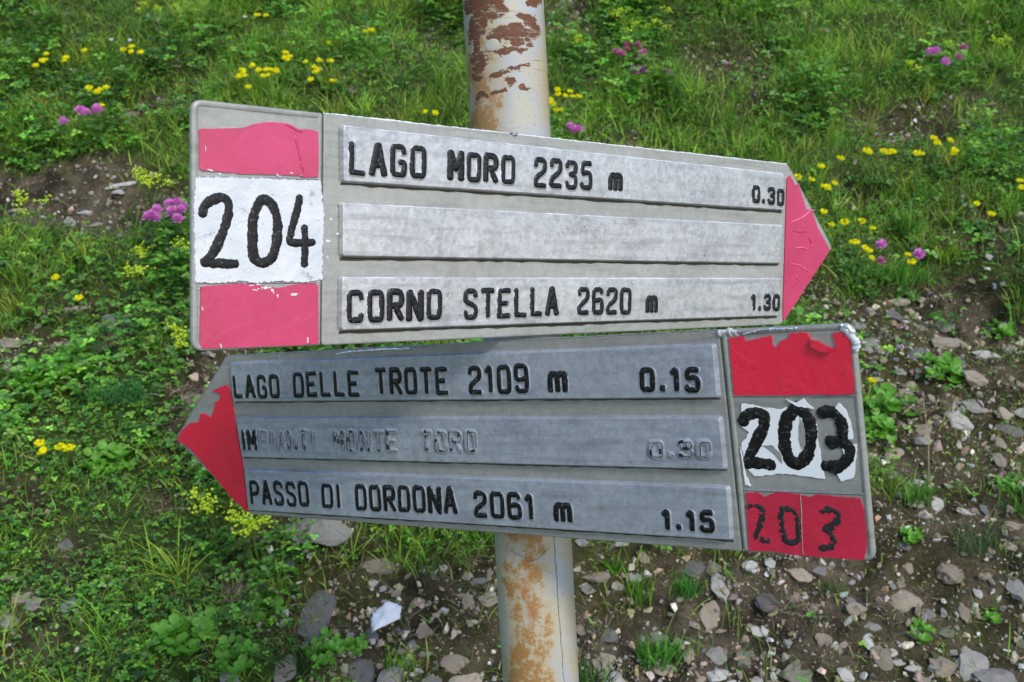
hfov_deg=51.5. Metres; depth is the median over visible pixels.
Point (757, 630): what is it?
stone
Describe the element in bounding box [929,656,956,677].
stone
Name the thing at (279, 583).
grass tuft
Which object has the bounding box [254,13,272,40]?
yellow wildflower
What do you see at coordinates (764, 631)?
stone
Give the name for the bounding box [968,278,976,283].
stone
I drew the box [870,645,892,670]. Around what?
stone
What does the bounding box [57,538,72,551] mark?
stone
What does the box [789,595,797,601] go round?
stone
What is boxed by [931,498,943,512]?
stone
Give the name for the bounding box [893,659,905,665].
stone
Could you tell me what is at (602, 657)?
stone
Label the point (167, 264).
lady mantle
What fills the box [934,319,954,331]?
stone
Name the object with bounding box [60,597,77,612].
stone
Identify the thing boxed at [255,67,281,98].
yellow wildflower
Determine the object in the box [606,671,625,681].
stone
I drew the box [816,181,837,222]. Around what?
yellow wildflower
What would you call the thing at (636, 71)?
pink clover
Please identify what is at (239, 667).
leafy plant
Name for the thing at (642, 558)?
stone
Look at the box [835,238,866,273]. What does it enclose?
yellow wildflower
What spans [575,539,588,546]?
stone
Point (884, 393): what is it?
leafy plant
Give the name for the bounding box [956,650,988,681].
stone
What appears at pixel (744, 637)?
stone
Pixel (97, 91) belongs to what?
yellow wildflower
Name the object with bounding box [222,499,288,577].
lady mantle
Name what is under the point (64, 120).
pink clover
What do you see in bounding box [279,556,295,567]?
stone
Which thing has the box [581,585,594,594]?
stone
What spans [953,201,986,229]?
yellow wildflower
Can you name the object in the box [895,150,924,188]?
yellow wildflower
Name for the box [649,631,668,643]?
stone
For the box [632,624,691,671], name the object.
grass tuft
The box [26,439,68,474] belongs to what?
yellow wildflower
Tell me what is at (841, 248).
yellow wildflower
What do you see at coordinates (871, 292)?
pink clover
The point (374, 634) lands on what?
stone
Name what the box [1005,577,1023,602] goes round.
stone
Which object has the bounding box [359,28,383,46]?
yellow wildflower
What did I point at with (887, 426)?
leafy plant
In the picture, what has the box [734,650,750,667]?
stone
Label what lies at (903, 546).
stone
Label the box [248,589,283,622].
leafy plant
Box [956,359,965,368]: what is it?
stone
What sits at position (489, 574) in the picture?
stone
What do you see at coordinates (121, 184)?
stone
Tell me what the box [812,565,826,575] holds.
stone
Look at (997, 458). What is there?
stone
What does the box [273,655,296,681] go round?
stone
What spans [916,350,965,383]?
leafy plant
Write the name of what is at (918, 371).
stone
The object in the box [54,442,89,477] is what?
yellow wildflower
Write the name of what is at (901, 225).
grass tuft
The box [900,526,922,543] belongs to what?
leafy plant
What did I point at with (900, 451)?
stone
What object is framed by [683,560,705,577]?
stone
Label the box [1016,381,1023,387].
stone
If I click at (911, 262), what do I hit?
yellow wildflower
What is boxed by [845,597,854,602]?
stone
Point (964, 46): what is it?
pink clover
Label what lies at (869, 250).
yellow wildflower
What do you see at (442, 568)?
stone
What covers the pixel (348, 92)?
pink clover
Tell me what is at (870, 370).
weeds
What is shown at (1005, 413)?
stone
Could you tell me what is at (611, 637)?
stone
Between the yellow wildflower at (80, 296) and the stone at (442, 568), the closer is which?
the stone at (442, 568)
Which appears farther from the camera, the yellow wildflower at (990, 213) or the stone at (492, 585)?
the yellow wildflower at (990, 213)
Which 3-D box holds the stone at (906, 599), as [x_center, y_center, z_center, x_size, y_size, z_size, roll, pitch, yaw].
[0.607,0.402,1.637,0.054,0.021,0.046,4,39,10]
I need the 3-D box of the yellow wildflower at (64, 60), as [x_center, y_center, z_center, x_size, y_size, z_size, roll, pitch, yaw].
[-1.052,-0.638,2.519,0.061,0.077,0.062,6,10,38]
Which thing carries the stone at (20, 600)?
on the hillside ground at (668, 562)
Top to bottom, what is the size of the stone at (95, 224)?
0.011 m
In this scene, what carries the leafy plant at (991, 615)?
on the hillside ground at (668, 562)
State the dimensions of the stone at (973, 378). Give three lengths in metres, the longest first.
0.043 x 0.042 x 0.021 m
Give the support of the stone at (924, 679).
on the hillside ground at (668, 562)
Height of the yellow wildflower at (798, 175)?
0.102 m
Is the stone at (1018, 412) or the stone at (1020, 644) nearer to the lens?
the stone at (1020, 644)
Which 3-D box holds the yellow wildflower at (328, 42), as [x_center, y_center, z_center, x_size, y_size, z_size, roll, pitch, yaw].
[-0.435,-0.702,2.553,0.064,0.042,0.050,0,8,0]
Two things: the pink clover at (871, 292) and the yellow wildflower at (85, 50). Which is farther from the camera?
the yellow wildflower at (85, 50)
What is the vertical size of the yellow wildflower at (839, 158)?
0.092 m
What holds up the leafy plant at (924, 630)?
on the hillside ground at (668, 562)
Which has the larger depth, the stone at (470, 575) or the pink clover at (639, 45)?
the pink clover at (639, 45)
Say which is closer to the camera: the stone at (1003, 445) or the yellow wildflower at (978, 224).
the stone at (1003, 445)
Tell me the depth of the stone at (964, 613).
1.61 m
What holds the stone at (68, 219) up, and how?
on the hillside ground at (668, 562)
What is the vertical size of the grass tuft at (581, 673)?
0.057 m
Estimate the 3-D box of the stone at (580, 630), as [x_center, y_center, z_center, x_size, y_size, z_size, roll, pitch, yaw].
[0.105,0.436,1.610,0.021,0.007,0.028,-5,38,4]
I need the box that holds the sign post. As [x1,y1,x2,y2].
[463,0,578,681]
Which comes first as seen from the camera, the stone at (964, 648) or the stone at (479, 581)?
the stone at (964, 648)
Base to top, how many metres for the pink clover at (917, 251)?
0.106 m
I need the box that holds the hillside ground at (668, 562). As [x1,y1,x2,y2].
[0,0,1023,681]
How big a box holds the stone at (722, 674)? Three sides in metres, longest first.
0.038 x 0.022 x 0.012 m
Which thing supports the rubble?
on the hillside ground at (668, 562)
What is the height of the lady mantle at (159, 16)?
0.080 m
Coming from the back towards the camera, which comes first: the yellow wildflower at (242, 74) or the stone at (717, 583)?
the yellow wildflower at (242, 74)
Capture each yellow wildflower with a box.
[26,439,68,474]
[31,52,62,89]
[51,274,91,335]
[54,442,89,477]
[57,55,82,88]
[74,294,104,340]
[81,48,96,83]
[85,85,121,129]
[120,44,149,78]
[235,62,256,101]
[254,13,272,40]
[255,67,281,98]
[279,50,299,83]
[302,57,333,84]
[320,40,338,55]
[320,79,341,92]
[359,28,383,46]
[432,110,438,124]
[549,87,581,117]
[794,173,802,181]
[808,164,825,212]
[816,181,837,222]
[820,155,848,198]
[820,208,833,239]
[828,218,876,256]
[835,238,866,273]
[845,244,876,288]
[846,147,875,186]
[862,377,883,415]
[869,148,897,187]
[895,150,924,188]
[895,252,916,297]
[922,135,959,177]
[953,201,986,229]
[973,211,996,238]
[1001,178,1023,213]
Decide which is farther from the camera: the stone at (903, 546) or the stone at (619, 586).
the stone at (903, 546)
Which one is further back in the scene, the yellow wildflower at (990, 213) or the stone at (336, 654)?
the yellow wildflower at (990, 213)
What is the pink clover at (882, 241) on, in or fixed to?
on the hillside ground at (668, 562)
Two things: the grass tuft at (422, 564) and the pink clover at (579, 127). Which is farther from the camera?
the pink clover at (579, 127)
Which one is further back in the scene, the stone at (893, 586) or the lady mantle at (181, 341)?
the lady mantle at (181, 341)
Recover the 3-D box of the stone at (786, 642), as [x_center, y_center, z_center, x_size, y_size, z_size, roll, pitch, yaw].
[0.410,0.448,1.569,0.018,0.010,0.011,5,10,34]
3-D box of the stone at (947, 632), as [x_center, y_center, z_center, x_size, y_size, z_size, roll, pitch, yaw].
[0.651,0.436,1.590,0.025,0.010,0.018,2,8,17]
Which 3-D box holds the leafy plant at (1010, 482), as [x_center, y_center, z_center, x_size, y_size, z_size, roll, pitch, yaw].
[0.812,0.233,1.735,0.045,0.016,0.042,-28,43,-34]
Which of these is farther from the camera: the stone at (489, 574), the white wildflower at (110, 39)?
the white wildflower at (110, 39)
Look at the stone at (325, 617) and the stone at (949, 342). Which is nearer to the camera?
the stone at (325, 617)
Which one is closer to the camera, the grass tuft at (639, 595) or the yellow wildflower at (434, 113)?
the grass tuft at (639, 595)
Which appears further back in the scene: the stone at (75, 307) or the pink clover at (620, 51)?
the pink clover at (620, 51)
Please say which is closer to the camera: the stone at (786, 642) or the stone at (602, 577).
the stone at (786, 642)
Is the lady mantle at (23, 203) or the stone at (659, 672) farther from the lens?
the lady mantle at (23, 203)
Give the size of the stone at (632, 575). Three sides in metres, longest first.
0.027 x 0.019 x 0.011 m
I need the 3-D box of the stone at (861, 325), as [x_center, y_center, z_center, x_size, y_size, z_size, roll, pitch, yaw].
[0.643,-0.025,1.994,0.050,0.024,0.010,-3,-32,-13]
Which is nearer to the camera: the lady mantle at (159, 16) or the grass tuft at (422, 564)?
the grass tuft at (422, 564)
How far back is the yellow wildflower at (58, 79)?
2.49 m
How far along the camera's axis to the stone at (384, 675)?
1.53 m
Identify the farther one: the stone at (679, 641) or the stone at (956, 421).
the stone at (956, 421)
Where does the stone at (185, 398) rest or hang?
on the hillside ground at (668, 562)
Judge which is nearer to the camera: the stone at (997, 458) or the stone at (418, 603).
the stone at (418, 603)
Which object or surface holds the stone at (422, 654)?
on the hillside ground at (668, 562)
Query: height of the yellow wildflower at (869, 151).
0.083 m
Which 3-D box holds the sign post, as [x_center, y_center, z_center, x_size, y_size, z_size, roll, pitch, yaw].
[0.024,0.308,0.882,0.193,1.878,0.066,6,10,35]
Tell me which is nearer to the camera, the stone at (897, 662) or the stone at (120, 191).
the stone at (897, 662)
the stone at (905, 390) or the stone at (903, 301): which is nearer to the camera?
the stone at (905, 390)
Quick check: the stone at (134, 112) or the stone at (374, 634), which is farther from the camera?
the stone at (134, 112)
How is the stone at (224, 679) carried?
on the hillside ground at (668, 562)
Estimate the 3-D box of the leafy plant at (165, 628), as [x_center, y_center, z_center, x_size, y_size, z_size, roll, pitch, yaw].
[-0.475,0.424,1.540,0.092,0.038,0.092,-10,35,-15]
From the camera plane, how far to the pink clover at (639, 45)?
2.51 m
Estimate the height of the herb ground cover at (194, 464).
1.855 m
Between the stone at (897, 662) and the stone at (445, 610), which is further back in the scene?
the stone at (445, 610)
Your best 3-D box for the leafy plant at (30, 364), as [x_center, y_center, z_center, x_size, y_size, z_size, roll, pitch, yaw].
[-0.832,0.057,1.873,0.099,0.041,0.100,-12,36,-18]
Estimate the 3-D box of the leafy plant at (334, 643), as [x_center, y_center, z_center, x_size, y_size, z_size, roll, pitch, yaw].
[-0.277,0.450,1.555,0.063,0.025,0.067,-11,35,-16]
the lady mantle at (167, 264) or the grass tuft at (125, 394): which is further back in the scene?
the lady mantle at (167, 264)
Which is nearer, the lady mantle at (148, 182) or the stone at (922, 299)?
the stone at (922, 299)
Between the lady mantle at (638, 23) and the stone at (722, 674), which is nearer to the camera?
the stone at (722, 674)
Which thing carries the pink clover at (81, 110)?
on the hillside ground at (668, 562)
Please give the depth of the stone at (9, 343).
1.95 m
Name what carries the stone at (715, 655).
on the hillside ground at (668, 562)
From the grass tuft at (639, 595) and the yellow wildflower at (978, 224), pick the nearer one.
the grass tuft at (639, 595)
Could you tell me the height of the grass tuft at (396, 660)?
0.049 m
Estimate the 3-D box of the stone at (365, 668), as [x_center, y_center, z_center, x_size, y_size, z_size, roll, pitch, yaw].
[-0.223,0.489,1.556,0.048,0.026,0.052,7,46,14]
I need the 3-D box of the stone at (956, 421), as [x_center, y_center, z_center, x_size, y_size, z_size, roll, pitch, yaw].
[0.770,0.139,1.833,0.048,0.044,0.027,-1,-33,-16]
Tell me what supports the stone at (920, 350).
on the hillside ground at (668, 562)
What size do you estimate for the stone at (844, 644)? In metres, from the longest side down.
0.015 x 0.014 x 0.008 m
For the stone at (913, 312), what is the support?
on the hillside ground at (668, 562)
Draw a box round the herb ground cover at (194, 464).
[0,0,1023,681]
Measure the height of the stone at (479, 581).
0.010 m
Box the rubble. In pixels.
[0,0,1023,681]
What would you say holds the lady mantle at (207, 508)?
on the hillside ground at (668, 562)
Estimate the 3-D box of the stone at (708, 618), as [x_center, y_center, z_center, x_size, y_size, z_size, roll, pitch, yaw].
[0.299,0.417,1.613,0.034,0.050,0.016,3,-32,14]
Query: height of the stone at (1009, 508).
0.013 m
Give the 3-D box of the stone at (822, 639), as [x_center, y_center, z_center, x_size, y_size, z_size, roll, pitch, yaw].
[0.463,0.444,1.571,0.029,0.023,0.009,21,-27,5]
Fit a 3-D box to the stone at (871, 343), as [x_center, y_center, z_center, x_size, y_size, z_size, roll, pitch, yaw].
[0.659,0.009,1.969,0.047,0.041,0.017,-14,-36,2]
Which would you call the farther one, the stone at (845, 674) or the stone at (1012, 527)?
the stone at (1012, 527)
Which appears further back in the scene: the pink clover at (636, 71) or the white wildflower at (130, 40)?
the white wildflower at (130, 40)
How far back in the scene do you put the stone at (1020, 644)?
1.56 m
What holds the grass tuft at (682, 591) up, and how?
on the hillside ground at (668, 562)
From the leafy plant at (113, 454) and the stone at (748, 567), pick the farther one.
the leafy plant at (113, 454)
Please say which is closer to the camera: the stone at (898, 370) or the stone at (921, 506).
the stone at (921, 506)
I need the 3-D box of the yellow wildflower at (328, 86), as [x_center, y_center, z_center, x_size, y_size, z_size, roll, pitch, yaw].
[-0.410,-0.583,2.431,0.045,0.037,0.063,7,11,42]
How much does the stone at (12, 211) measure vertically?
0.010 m
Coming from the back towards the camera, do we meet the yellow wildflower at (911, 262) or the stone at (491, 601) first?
the yellow wildflower at (911, 262)
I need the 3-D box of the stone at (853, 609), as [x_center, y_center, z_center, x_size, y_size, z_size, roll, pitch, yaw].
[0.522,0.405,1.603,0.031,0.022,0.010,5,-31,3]
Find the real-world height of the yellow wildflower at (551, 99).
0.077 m
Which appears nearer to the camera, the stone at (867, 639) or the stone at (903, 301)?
the stone at (867, 639)
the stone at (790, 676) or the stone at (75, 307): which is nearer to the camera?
the stone at (790, 676)
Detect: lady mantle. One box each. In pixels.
[11,189,63,250]
[120,240,170,302]
[127,165,181,232]
[135,0,179,26]
[150,320,195,363]
[162,236,189,273]
[182,487,238,556]
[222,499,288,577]
[560,30,593,63]
[609,5,672,43]
[905,34,1011,83]
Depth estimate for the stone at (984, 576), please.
1.63 m
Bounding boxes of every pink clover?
[58,116,85,156]
[74,105,101,147]
[91,103,119,142]
[141,203,176,247]
[164,197,189,245]
[339,88,365,96]
[566,122,583,140]
[609,41,629,72]
[626,41,650,67]
[627,65,649,86]
[653,68,671,86]
[858,256,885,298]
[860,238,887,278]
[899,248,925,300]
[910,46,940,86]
[926,57,950,99]
[937,53,962,92]
[938,43,968,85]
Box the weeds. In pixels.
[0,0,1023,681]
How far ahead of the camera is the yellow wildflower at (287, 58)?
2.47 m
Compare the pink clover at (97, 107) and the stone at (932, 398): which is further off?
the pink clover at (97, 107)
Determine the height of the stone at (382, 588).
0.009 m
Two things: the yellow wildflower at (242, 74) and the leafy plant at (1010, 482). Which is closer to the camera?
the leafy plant at (1010, 482)
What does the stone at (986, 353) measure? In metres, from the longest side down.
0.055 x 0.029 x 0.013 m
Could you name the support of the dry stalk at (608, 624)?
on the hillside ground at (668, 562)
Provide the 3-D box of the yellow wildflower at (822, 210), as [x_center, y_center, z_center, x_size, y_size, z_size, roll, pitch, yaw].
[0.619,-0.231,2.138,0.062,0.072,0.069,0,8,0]
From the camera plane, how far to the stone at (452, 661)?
1.53 m
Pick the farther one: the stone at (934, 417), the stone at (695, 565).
the stone at (934, 417)
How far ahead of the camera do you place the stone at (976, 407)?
1.85 m
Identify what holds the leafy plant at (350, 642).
on the hillside ground at (668, 562)
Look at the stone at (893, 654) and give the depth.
1.57 m
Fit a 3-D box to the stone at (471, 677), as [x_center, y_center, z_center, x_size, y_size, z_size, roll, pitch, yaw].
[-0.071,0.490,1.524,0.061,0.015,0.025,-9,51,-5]
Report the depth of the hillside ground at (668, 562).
1.79 m
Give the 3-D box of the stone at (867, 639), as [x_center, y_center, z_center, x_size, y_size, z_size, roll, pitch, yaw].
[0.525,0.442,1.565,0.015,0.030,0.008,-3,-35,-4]
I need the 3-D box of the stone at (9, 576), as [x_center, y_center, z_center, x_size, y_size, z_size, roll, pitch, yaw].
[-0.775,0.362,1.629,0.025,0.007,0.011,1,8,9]
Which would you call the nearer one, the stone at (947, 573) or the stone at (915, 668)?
the stone at (915, 668)
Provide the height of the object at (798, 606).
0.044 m
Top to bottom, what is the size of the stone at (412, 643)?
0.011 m
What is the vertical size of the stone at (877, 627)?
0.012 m
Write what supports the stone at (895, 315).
on the hillside ground at (668, 562)
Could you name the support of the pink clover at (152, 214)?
on the hillside ground at (668, 562)
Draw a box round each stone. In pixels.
[0,338,27,349]
[0,574,14,579]
[0,614,17,629]
[7,208,21,212]
[12,591,31,604]
[25,596,41,610]
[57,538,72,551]
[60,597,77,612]
[64,217,75,225]
[64,306,88,311]
[77,210,91,214]
[89,222,102,226]
[101,314,114,328]
[105,181,135,188]
[112,189,124,194]
[127,111,139,116]
[180,392,201,403]
[219,671,239,681]
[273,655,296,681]
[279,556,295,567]
[286,518,352,545]
[298,590,336,644]
[333,649,346,656]
[348,657,374,681]
[360,557,394,574]
[365,628,378,641]
[369,579,378,586]
[377,664,402,681]
[379,585,386,591]
[405,640,417,648]
[410,597,425,606]
[416,623,432,638]
[418,651,430,656]
[424,675,441,681]
[439,565,447,570]
[439,607,448,613]
[441,654,468,673]
[449,672,482,681]
[461,592,474,609]
[462,572,472,580]
[469,577,486,585]
[478,592,497,606]
[486,567,492,580]
[488,583,496,589]
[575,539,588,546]
[576,624,585,634]
[581,571,610,583]
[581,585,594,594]
[592,652,615,678]
[603,628,617,643]
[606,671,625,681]
[615,542,628,546]
[615,581,623,590]
[625,573,642,582]
[639,551,649,563]
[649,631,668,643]
[651,659,673,675]
[674,637,680,644]
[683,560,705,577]
[684,648,694,665]
[689,621,700,628]
[695,676,705,681]
[698,600,719,629]
[706,562,720,575]
[706,646,727,664]
[706,668,731,681]
[711,572,729,602]
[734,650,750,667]
[742,560,759,572]
[742,635,748,640]
[750,625,762,636]
[751,676,762,681]
[755,593,780,611]
[760,626,768,636]
[765,557,775,567]
[770,672,777,681]
[779,659,813,681]
[783,640,792,645]
[787,568,812,581]
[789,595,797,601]
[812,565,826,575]
[815,633,832,646]
[836,667,854,681]
[839,641,847,647]
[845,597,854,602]
[847,602,866,615]
[852,322,866,328]
[863,338,879,352]
[863,633,873,649]
[864,623,880,631]
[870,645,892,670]
[874,298,910,306]
[885,310,901,321]
[885,448,903,458]
[890,582,896,589]
[890,648,897,656]
[891,589,923,612]
[893,368,906,374]
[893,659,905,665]
[898,541,910,550]
[899,389,912,395]
[902,381,915,389]
[902,563,912,573]
[905,665,921,672]
[907,498,925,508]
[908,347,924,358]
[909,308,919,319]
[909,630,921,638]
[913,676,930,681]
[915,368,921,374]
[916,297,925,302]
[916,424,931,435]
[917,324,924,330]
[917,436,932,444]
[923,608,934,619]
[927,394,934,403]
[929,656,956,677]
[931,337,967,349]
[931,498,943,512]
[932,415,940,419]
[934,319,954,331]
[936,562,964,583]
[938,627,954,637]
[943,410,973,431]
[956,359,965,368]
[956,507,972,514]
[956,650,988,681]
[958,603,971,622]
[961,370,987,386]
[961,399,994,412]
[961,646,970,651]
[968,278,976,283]
[972,350,999,358]
[973,588,982,598]
[973,668,1016,681]
[978,573,992,579]
[979,504,988,515]
[991,453,1006,466]
[994,407,1013,419]
[994,436,1006,448]
[995,424,1023,437]
[1003,347,1011,353]
[1003,521,1019,530]
[1004,541,1016,550]
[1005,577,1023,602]
[1006,504,1013,513]
[1013,408,1023,417]
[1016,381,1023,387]
[1016,639,1023,648]
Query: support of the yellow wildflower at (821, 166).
on the hillside ground at (668, 562)
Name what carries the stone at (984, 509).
on the hillside ground at (668, 562)
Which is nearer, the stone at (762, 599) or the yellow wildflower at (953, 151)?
the stone at (762, 599)
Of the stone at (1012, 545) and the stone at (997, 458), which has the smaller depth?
the stone at (1012, 545)
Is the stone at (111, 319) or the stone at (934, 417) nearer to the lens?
the stone at (934, 417)
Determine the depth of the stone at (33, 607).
1.59 m
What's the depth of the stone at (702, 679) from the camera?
1.53 m
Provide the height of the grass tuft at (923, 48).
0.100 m
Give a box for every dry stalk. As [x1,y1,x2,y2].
[601,608,615,639]
[924,409,929,476]
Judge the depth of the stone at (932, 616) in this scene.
1.61 m
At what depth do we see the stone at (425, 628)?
1.59 m
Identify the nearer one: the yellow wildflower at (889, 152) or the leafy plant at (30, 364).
the leafy plant at (30, 364)
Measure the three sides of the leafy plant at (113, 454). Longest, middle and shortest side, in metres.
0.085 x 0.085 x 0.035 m
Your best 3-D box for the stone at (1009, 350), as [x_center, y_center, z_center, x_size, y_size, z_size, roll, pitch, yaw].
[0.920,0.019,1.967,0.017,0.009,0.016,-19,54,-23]
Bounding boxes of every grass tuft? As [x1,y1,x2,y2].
[76,372,166,404]
[265,556,292,597]
[373,641,415,680]
[386,542,476,578]
[578,651,619,681]
[598,548,626,574]
[616,556,671,608]
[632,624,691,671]
[661,564,712,600]
[813,576,848,598]
[869,256,946,285]
[889,204,927,238]
[893,465,949,508]
[908,22,940,60]
[940,518,1019,558]
[997,475,1023,512]
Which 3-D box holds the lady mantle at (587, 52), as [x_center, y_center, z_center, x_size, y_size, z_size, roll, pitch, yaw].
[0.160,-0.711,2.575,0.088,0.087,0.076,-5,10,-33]
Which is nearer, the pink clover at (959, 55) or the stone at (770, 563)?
the stone at (770, 563)
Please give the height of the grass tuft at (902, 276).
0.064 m
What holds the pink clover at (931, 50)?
on the hillside ground at (668, 562)
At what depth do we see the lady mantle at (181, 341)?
1.88 m
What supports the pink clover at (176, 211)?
on the hillside ground at (668, 562)
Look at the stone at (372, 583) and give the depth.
1.64 m
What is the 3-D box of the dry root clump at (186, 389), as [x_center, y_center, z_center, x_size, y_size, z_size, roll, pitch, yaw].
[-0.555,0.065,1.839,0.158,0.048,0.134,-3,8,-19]
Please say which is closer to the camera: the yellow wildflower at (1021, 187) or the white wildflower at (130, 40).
the yellow wildflower at (1021, 187)
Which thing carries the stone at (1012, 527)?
on the hillside ground at (668, 562)
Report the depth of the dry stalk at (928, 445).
1.76 m
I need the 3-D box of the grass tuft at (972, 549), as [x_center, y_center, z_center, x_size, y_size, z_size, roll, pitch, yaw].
[0.732,0.303,1.647,0.119,0.058,0.124,0,8,0]
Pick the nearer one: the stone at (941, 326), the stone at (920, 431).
the stone at (920, 431)
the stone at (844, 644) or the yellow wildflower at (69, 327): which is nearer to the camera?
the stone at (844, 644)
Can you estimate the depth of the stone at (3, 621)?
1.56 m
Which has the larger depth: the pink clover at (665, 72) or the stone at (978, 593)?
the pink clover at (665, 72)
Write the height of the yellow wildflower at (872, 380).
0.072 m
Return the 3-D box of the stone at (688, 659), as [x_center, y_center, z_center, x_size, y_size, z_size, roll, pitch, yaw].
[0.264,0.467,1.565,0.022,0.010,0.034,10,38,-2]
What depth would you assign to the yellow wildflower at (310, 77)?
2.45 m
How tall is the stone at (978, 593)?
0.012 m
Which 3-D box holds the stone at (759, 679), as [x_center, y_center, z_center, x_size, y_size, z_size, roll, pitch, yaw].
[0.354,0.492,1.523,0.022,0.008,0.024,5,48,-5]
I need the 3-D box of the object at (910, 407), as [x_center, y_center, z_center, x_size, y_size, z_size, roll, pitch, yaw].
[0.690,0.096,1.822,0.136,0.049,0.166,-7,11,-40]
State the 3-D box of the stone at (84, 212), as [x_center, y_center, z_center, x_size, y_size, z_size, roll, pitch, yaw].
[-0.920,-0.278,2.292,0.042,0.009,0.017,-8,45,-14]
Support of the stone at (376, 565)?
on the hillside ground at (668, 562)
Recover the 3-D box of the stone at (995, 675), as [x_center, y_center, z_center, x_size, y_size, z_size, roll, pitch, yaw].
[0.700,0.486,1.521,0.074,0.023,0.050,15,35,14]
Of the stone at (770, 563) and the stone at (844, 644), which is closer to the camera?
the stone at (844, 644)
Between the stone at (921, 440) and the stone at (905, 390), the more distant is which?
the stone at (905, 390)
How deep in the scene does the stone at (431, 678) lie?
1.52 m
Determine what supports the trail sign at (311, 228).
attached to the sign post
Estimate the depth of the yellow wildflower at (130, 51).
2.50 m
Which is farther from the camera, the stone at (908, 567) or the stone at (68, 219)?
the stone at (68, 219)
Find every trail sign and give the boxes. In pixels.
[177,323,875,559]
[189,100,831,350]
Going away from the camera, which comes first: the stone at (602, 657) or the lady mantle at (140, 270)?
the stone at (602, 657)
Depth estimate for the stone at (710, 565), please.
1.66 m
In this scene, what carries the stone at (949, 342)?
on the hillside ground at (668, 562)
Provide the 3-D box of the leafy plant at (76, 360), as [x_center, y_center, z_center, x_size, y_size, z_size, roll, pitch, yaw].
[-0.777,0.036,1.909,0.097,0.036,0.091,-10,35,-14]
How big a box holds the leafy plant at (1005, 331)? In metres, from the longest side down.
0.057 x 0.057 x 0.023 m
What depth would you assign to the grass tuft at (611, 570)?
1.65 m
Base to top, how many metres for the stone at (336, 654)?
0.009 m
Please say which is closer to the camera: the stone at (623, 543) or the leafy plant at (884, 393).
the stone at (623, 543)
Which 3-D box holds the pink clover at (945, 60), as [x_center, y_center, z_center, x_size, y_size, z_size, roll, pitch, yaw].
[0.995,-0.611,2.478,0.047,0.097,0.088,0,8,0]
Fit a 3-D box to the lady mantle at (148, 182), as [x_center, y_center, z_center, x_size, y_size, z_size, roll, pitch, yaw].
[-0.733,-0.295,2.214,0.119,0.142,0.140,0,8,0]
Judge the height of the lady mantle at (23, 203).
0.127 m
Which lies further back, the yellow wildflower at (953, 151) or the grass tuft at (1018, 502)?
the yellow wildflower at (953, 151)
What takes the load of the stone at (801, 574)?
on the hillside ground at (668, 562)
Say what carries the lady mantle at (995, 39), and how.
on the hillside ground at (668, 562)
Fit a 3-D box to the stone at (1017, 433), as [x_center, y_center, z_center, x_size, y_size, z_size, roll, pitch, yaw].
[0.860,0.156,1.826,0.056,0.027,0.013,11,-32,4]
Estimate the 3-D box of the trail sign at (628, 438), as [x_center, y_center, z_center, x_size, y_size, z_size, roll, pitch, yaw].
[-0.031,0.070,0.876,0.670,0.152,0.092,-3,7,35]
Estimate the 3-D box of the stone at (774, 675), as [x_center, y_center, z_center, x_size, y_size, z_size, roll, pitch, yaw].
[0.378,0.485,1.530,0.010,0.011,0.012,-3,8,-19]
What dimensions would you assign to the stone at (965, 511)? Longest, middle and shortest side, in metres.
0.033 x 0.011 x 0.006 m
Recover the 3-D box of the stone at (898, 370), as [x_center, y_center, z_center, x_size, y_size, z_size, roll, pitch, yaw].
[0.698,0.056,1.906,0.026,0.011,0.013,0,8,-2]
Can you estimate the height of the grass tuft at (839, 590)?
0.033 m
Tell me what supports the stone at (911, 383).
on the hillside ground at (668, 562)
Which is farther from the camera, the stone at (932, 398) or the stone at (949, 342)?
the stone at (949, 342)
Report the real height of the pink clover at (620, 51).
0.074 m
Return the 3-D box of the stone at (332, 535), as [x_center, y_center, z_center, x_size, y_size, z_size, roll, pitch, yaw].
[-0.303,0.293,1.666,0.112,0.034,0.070,3,50,15]
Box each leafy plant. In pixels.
[9,354,68,390]
[51,345,105,377]
[78,440,135,479]
[151,606,217,656]
[208,634,257,679]
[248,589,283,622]
[301,627,344,667]
[342,633,368,655]
[863,382,918,415]
[863,407,900,443]
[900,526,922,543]
[907,617,935,643]
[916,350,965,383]
[980,606,1001,623]
[983,318,1015,338]
[996,475,1022,491]
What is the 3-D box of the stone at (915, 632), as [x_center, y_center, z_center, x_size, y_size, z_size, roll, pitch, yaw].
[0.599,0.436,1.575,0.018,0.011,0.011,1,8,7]
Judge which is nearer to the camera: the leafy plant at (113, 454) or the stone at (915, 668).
the stone at (915, 668)
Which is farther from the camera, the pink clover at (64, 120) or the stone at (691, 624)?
the pink clover at (64, 120)
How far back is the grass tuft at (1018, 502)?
1.70 m
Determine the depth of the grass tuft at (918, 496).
1.70 m
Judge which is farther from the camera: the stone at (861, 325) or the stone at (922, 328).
the stone at (922, 328)
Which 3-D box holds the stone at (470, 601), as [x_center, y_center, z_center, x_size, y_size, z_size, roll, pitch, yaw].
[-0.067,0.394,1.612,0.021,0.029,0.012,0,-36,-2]

